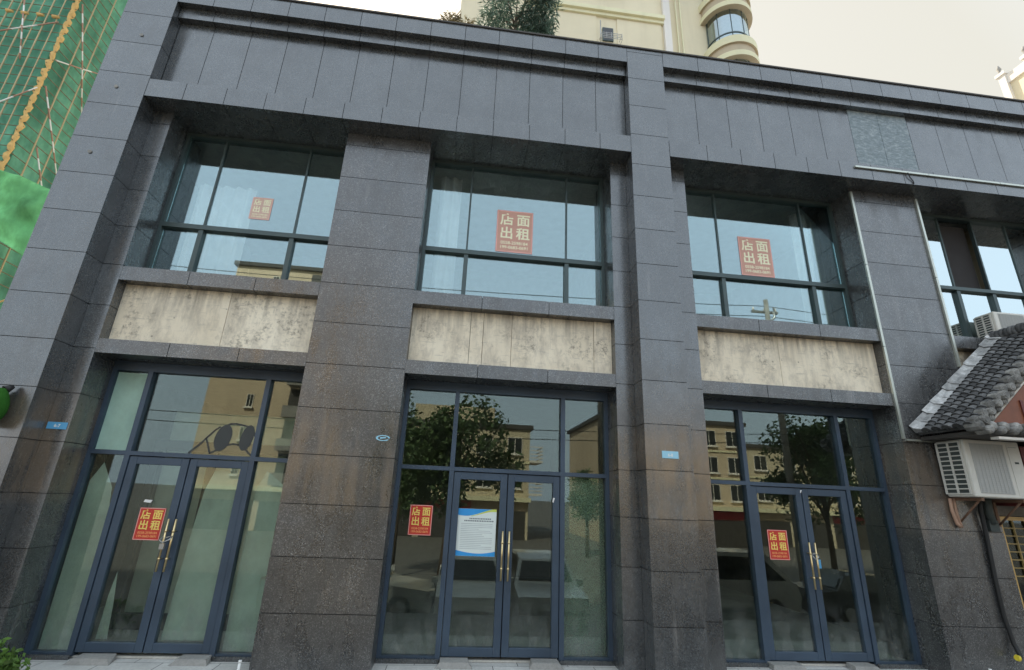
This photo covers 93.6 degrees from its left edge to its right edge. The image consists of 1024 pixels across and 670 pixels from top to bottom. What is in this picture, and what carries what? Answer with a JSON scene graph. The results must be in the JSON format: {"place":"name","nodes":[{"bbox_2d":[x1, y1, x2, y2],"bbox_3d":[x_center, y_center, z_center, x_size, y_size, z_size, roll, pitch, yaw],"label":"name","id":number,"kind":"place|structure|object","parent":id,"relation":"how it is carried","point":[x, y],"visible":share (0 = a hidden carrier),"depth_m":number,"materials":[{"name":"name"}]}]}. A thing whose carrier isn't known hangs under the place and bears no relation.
{"place":"outdoors","nodes":[
{"label":"outdoors","id":0,"kind":"place"},
{"bbox_2d":[19,574,927,669],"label":"pavement","id":1,"kind":"structure","parent":0,"point":[136,664],"depth_m":5.30,"materials":[{"name":"grey stone"}]},
{"bbox_2d":[0,637,31,669],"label":"weed plant","id":2,"kind":"object","parent":1,"relation":"on","point":[10,660],"visible":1,"depth_m":4.55,"materials":[{"name":"green plant"}]},
{"bbox_2d":[0,0,127,308],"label":"scaffold","id":3,"kind":"object","parent":1,"relation":"on","point":[52,54],"visible":0.23,"depth_m":18.34,"materials":[{"name":"green fabric"}]},
{"bbox_2d":[63,653,116,665],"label":"small concrete ramp","id":4,"kind":"structure","parent":1,"relation":"on","point":[99,659],"depth_m":5.13,"materials":[{"name":"concrete"}]},
{"bbox_2d":[168,654,211,665],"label":"small concrete ramp","id":5,"kind":"structure","parent":1,"relation":"on","point":[193,660],"depth_m":5.23,"materials":[{"name":"concrete"}]},
{"bbox_2d":[237,660,241,669],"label":"pipe stub","id":6,"kind":"object","parent":1,"relation":"on","point":[239,664],"visible":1,"depth_m":4.95,"materials":[{"name":"white paint"}]},
{"bbox_2d":[434,657,471,668],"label":"step","id":7,"kind":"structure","parent":1,"relation":"on","point":[452,663],"depth_m":5.49,"materials":[{"name":"concrete"}]},
{"bbox_2d":[0,0,1023,669],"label":"commercial building","id":8,"kind":"structure","parent":1,"relation":"on","point":[622,326],"depth_m":7.06,"materials":[{"name":"stone"}]},
{"bbox_2d":[0,385,14,419],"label":"round sign","id":9,"kind":"object","parent":8,"relation":"attached to","point":[5,398],"visible":1,"depth_m":5.21,"materials":[{"name":"plastic"}]},
{"bbox_2d":[46,422,67,429],"bbox_3d":[-5.281,1.051,5.580,0.215,0.080,0.008,4,-19,-5],"label":"number plate","id":10,"kind":"object","parent":8,"relation":"attached to","point":[56,425],"visible":1,"depth_m":5.58,"materials":[{"name":"blue paint"}]},
{"bbox_2d":[38,462,111,649],"bbox_3d":[-5.048,2.547,5.662,0.340,2.030,0.002,4,-19,-5],"label":"film sheet","id":11,"kind":"object","parent":8,"relation":"attached to","point":[67,598],"visible":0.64,"depth_m":5.62,"materials":[{"name":"green plastic"}]},
{"bbox_2d":[95,572,117,638],"bbox_3d":[-4.619,3.098,5.531,0.120,0.700,0.002,4,-19,-5],"label":"film sheet","id":12,"kind":"object","parent":8,"relation":"attached to","point":[102,631],"visible":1,"depth_m":5.49,"materials":[{"name":"plastic"}]},
{"bbox_2d":[95,372,147,449],"bbox_3d":[-4.955,0.962,6.133,0.385,0.980,0.002,4,-19,-5],"label":"film sheet","id":13,"kind":"object","parent":8,"relation":"attached to","point":[117,426],"visible":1,"depth_m":6.12,"materials":[{"name":"green plastic"}]},
{"bbox_2d":[74,456,190,652],"bbox_3d":[-4.410,2.511,5.636,0.693,2.095,0.156,4,-19,-5],"label":"door","id":14,"kind":"structure","parent":8,"relation":"in","point":[84,644],"depth_m":5.58,"materials":[{"name":"blue metal"}]},
{"bbox_2d":[132,507,166,540],"bbox_3d":[-4.343,2.263,5.760,0.295,0.360,0.003,4,-19,-5],"label":"for rent poster","id":15,"kind":"object","parent":8,"relation":"attached to","point":[149,523],"visible":1,"depth_m":5.76,"materials":[{"name":"red paper"}]},
{"bbox_2d":[158,536,172,548],"bbox_3d":[-4.057,2.420,5.619,0.124,0.147,0.093,4,-19,-5],"label":"lock chain","id":16,"kind":"object","parent":8,"relation":"attached to","point":[161,545],"visible":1,"depth_m":5.58,"materials":[{"name":"metal"}]},
{"bbox_2d":[90,411,294,652],"bbox_3d":[-4.185,2.429,6.474,2.100,2.874,1.190,4,-19,-5],"label":"partition","id":17,"kind":"object","parent":8,"relation":"on","point":[191,430],"visible":0.36,"depth_m":6.97,"materials":[{"name":"glass"}]},
{"bbox_2d":[143,459,248,653],"bbox_3d":[-3.708,2.565,5.704,0.698,2.095,0.156,4,-19,-5],"label":"door","id":18,"kind":"structure","parent":8,"relation":"in","point":[151,644],"depth_m":5.65,"materials":[{"name":"blue metal"}]},
{"bbox_2d":[160,469,238,640],"bbox_3d":[-3.706,2.598,5.809,0.530,1.900,0.002,4,-19,-5],"label":"film sheet","id":19,"kind":"object","parent":8,"relation":"attached to","point":[189,611],"visible":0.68,"depth_m":5.76,"materials":[{"name":"green plastic"}]},
{"bbox_2d":[176,183,256,274],"bbox_3d":[-4.491,-1.490,7.273,0.852,1.770,0.073,4,-19,-5],"label":"curtain","id":20,"kind":"object","parent":8,"relation":"hanging from","point":[222,254],"visible":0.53,"depth_m":7.32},
{"bbox_2d":[188,423,254,455],"bbox_3d":[-3.696,1.331,6.164,0.787,0.417,0.002,4,-19,-5],"label":"glass decal","id":21,"kind":"object","parent":8,"relation":"attached to","point":[222,438],"visible":1,"depth_m":6.17},
{"bbox_2d":[145,133,344,279],"bbox_3d":[-3.827,-1.846,7.198,2.498,2.485,0.115,4,-19,-5],"label":"window","id":22,"kind":"structure","parent":8,"relation":"in","point":[164,225],"depth_m":7.11,"materials":[{"name":"black metal"}]},
{"bbox_2d":[222,471,282,651],"bbox_3d":[-3.068,2.704,5.851,0.440,2.020,0.002,4,-19,-5],"label":"film sheet","id":23,"kind":"object","parent":8,"relation":"attached to","point":[240,633],"visible":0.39,"depth_m":5.81,"materials":[{"name":"green plastic"}]},
{"bbox_2d":[248,197,273,219],"bbox_3d":[-3.773,-1.903,7.232,0.295,0.375,0.003,4,-19,-5],"label":"for rent poster","id":24,"kind":"object","parent":8,"relation":"attached to","point":[261,208],"visible":1,"depth_m":7.23,"materials":[{"name":"paper"}]},
{"bbox_2d":[376,435,389,440],"bbox_3d":[-1.600,1.277,5.956,0.176,0.073,0.002,4,-19,-5],"label":"oval mark","id":25,"kind":"object","parent":8,"relation":"attached to","point":[382,437],"visible":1,"depth_m":5.95,"materials":[{"name":"blue paint"}]},
{"bbox_2d":[408,505,432,535],"bbox_3d":[-1.167,2.358,6.129,0.285,0.360,0.003,4,-19,-5],"label":"for rent poster","id":26,"kind":"object","parent":8,"relation":"attached to","point":[420,519],"visible":1,"depth_m":6.13,"materials":[{"name":"red paper"}]},
{"bbox_2d":[430,176,462,293],"bbox_3d":[-1.053,-1.511,7.699,0.352,2.370,0.072,4,-19,-5],"label":"curtain","id":27,"kind":"object","parent":8,"relation":"hanging from","point":[443,272],"visible":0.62,"depth_m":7.75,"materials":[{"name":"fabric"}]},
{"bbox_2d":[438,10,463,22],"bbox_3d":[-1.169,-5.246,8.925,0.564,2.078,0.513,4,-19,-5],"label":"tree","id":28,"kind":"object","parent":8,"relation":"on","point":[455,18],"visible":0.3,"depth_m":9.06,"materials":[{"name":"green plant"}]},
{"bbox_2d":[463,16,474,23],"bbox_3d":[-0.814,-5.141,8.984,0.518,1.944,0.540,4,-19,-5],"label":"tree","id":29,"kind":"object","parent":8,"relation":"on","point":[471,22],"visible":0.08,"depth_m":9.09,"materials":[{"name":"green plant"}]},
{"bbox_2d":[440,472,507,656],"bbox_3d":[-0.450,2.814,6.018,0.703,2.095,0.156,4,-19,-5],"label":"door","id":30,"kind":"structure","parent":8,"relation":"in","point":[446,650],"depth_m":5.96,"materials":[{"name":"blue metal"}]},
{"bbox_2d":[455,508,496,556],"bbox_3d":[-0.456,2.521,6.147,0.495,0.563,0.003,4,-19,-5],"label":"notice poster","id":31,"kind":"object","parent":8,"relation":"attached to","point":[476,531],"visible":1,"depth_m":6.14,"materials":[{"name":"paper"}]},
{"bbox_2d":[418,160,604,305],"bbox_3d":[0.059,-1.548,7.572,2.828,2.485,0.115,4,-19,-5],"label":"window","id":32,"kind":"structure","parent":8,"relation":"in","point":[566,263],"depth_m":7.52,"materials":[{"name":"black metal"}]},
{"bbox_2d":[495,210,532,253],"bbox_3d":[0.042,-1.634,7.607,0.580,0.745,0.003,4,-19,-5],"label":"for rent poster","id":33,"kind":"object","parent":8,"relation":"attached to","point":[514,231],"visible":1,"depth_m":7.60,"materials":[{"name":"red paper"}]},
{"bbox_2d":[475,0,563,34],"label":"tree","id":34,"kind":"object","parent":8,"relation":"on","point":[532,20],"visible":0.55,"depth_m":9.22,"materials":[{"name":"green plant"}]},
{"bbox_2d":[501,474,559,657],"bbox_3d":[0.254,2.868,6.085,0.693,2.095,0.156,4,-19,-5],"label":"door","id":35,"kind":"structure","parent":8,"relation":"in","point":[506,650],"depth_m":6.03,"materials":[{"name":"blue metal"}]},
{"bbox_2d":[536,8,557,35],"bbox_3d":[0.629,-5.382,9.177,0.615,2.650,0.755,4,-19,-5],"label":"tree","id":36,"kind":"object","parent":8,"relation":"on","point":[548,29],"visible":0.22,"depth_m":9.14,"materials":[{"name":"green plant"}]},
{"bbox_2d":[564,477,605,655],"bbox_3d":[0.934,2.953,6.256,0.560,2.100,0.002,4,-19,-5],"label":"film sheet","id":37,"kind":"object","parent":8,"relation":"attached to","point":[594,517],"visible":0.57,"depth_m":6.23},
{"bbox_2d":[662,451,678,458],"bbox_3d":[1.975,1.495,5.998,0.215,0.090,0.008,4,-19,-5],"label":"number plate","id":38,"kind":"object","parent":8,"relation":"attached to","point":[671,454],"visible":1,"depth_m":5.99,"materials":[{"name":"blue paint"}]},
{"bbox_2d":[737,236,774,277],"bbox_3d":[4.053,-1.299,7.984,0.575,0.715,0.003,4,-19,-5],"label":"for rent poster","id":39,"kind":"object","parent":8,"relation":"attached to","point":[755,254],"visible":1,"depth_m":7.98,"materials":[{"name":"paper"}]},
{"bbox_2d":[685,187,854,326],"bbox_3d":[4.118,-1.238,7.964,2.888,2.485,0.115,4,-19,-5],"label":"window","id":40,"kind":"structure","parent":8,"relation":"in","point":[817,217],"depth_m":8.13,"materials":[{"name":"black metal"}]},
{"bbox_2d":[767,530,789,559],"bbox_3d":[3.623,2.852,6.535,0.285,0.375,0.003,4,-19,-5],"label":"for rent poster","id":41,"kind":"object","parent":8,"relation":"attached to","point":[778,544],"visible":1,"depth_m":6.53,"materials":[{"name":"red paper"}]},
{"bbox_2d":[750,486,824,660],"bbox_3d":[3.654,3.129,6.413,0.753,2.095,0.156,4,-19,-5],"label":"door","id":42,"kind":"structure","parent":8,"relation":"in","point":[817,654],"depth_m":6.38,"materials":[{"name":"blue metal"}]},
{"bbox_2d":[788,214,823,324],"bbox_3d":[5.108,-1.040,8.293,0.331,2.370,0.072,4,-19,-5],"label":"curtain","id":43,"kind":"object","parent":8,"relation":"hanging from","point":[799,257],"visible":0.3,"depth_m":8.35,"materials":[{"name":"white fabric"}]},
{"bbox_2d":[801,489,873,661],"bbox_3d":[4.371,3.183,6.482,0.668,2.095,0.156,4,-19,-5],"label":"door","id":44,"kind":"structure","parent":8,"relation":"in","point":[866,655],"depth_m":6.44,"materials":[{"name":"blue metal"}]},
{"bbox_2d":[849,191,905,438],"bbox_3d":[5.585,-0.470,7.401,0.036,4.072,0.028,4,-19,-5],"label":"trim strip","id":45,"kind":"object","parent":8,"relation":"attached to","point":[900,423],"depth_m":7.30,"materials":[{"name":"metal"}]},
{"bbox_2d":[905,439,935,442],"bbox_3d":[5.777,1.491,6.770,0.502,0.024,0.028,4,-19,-5],"label":"trim strip","id":46,"kind":"object","parent":8,"relation":"attached to","point":[916,440],"depth_m":6.75,"materials":[{"name":"metal"}]},
{"bbox_2d":[914,199,961,366],"bbox_3d":[6.789,-0.914,7.696,0.036,2.942,0.028,4,-19,-5],"label":"trim strip","id":47,"kind":"object","parent":8,"relation":"attached to","point":[957,358],"depth_m":7.64,"materials":[{"name":"metal"}]},
{"bbox_2d":[854,165,1023,187],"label":"trim strip","id":48,"kind":"object","parent":8,"relation":"attached to","point":[937,176],"depth_m":7.98,"materials":[{"name":"metal"}]},
{"bbox_2d":[948,498,962,527],"bbox_3d":[5.985,2.402,6.479,0.148,0.377,0.054,7,-19,-13],"label":"refrigerant pipe","id":49,"kind":"object","parent":8,"relation":"attached to","point":[954,511],"visible":1,"depth_m":6.46,"materials":[{"name":"beige plastic"}]},
{"bbox_2d":[939,226,980,288],"bbox_3d":[7.943,-1.088,8.515,0.610,1.900,0.020,4,-19,-5],"label":"roller blind","id":50,"kind":"object","parent":8,"relation":"hanging from","point":[959,258],"visible":0.43,"depth_m":8.61,"materials":[{"name":"brown fabric"}]},
{"bbox_2d":[909,323,1023,506],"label":"tiled canopy","id":51,"kind":"object","parent":8,"relation":"attached to","point":[979,387],"visible":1,"depth_m":6.49,"materials":[{"name":"tile"}]},
{"bbox_2d":[921,213,1023,337],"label":"window","id":52,"kind":"structure","parent":8,"relation":"in","point":[998,247],"depth_m":8.45,"materials":[{"name":"clear glass"}]},
{"bbox_2d":[963,229,984,288],"bbox_3d":[8.822,-0.779,8.659,1.350,2.420,0.073,4,-19,-5],"label":"curtain","id":53,"kind":"object","parent":8,"relation":"hanging from","point":[974,260],"visible":0.02,"depth_m":8.82,"materials":[{"name":"fabric"}]},
{"bbox_2d":[934,439,1023,526],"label":"air conditioner","id":54,"kind":"object","parent":8,"relation":"attached to","point":[978,471],"visible":0.99,"depth_m":6.36,"materials":[{"name":"metal"}]},
{"bbox_2d":[978,501,1022,661],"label":"drain hose","id":55,"kind":"object","parent":54,"relation":"hanging from","point":[1018,656],"visible":0.95,"depth_m":6.22,"materials":[{"name":"plastic"}]},
{"bbox_2d":[983,498,1000,531],"bbox_3d":[6.476,2.432,6.514,0.198,0.432,0.119,19,-25,-40],"label":"cable duct","id":56,"kind":"object","parent":8,"relation":"attached to","point":[992,522],"visible":0.89,"depth_m":6.48,"materials":[{"name":"grey plastic"}]},
{"bbox_2d":[973,312,1023,337],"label":"air conditioner","id":57,"kind":"object","parent":8,"relation":"on","point":[986,324],"visible":0.63,"depth_m":7.73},
{"bbox_2d":[997,506,1023,607],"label":"lattice window","id":58,"kind":"structure","parent":8,"relation":"attached to","point":[1013,529],"depth_m":6.60,"materials":[{"name":"gold metal"}]},
{"bbox_2d":[529,658,563,669],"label":"step","id":59,"kind":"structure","parent":1,"relation":"on","point":[543,664],"depth_m":5.60,"materials":[{"name":"concrete"}]},
{"bbox_2d":[460,0,759,63],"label":"apartment tower","id":60,"kind":"structure","parent":1,"relation":"on","point":[716,28],"depth_m":24.18,"materials":[{"name":"paint"}]},
{"bbox_2d":[599,20,622,42],"bbox_3d":[4.831,-14.868,23.595,1.043,1.344,0.444,4,-19,-5],"label":"window","id":61,"kind":"structure","parent":60,"relation":"in","point":[607,33],"depth_m":23.63,"materials":[{"name":"plastic"}]},
{"bbox_2d":[698,0,752,29],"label":"balcony","id":62,"kind":"structure","parent":60,"relation":"in","point":[707,8],"depth_m":24.83,"materials":[{"name":"beige paint"}]},
{"bbox_2d":[704,9,759,63],"bbox_3d":[11.314,-14.931,24.439,2.668,3.359,1.418,4,-19,-5],"label":"bay window","id":63,"kind":"structure","parent":60,"relation":"in","point":[727,32],"depth_m":24.12,"materials":[{"name":"beige paint"}]},
{"bbox_2d":[767,661,807,669],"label":"step","id":64,"kind":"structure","parent":1,"relation":"on","point":[782,665],"depth_m":5.92,"materials":[{"name":"concrete"}]},
{"bbox_2d":[846,662,880,669],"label":"step","id":65,"kind":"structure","parent":1,"relation":"on","point":[859,665],"depth_m":6.03,"materials":[{"name":"concrete"}]},
{"bbox_2d":[302,0,1023,96],"label":"sky","id":66,"kind":"structure","parent":0,"point":[957,45],"materials":[{"name":"white"}]},
{"label":"ground","id":67,"kind":"structure","parent":0,"visible":0},
{"bbox_2d":[994,46,1023,99],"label":"distant tower","id":68,"kind":"structure","parent":67,"relation":"on","point":[1011,83],"depth_m":68.18,"materials":[{"name":"paint"}]}
]}

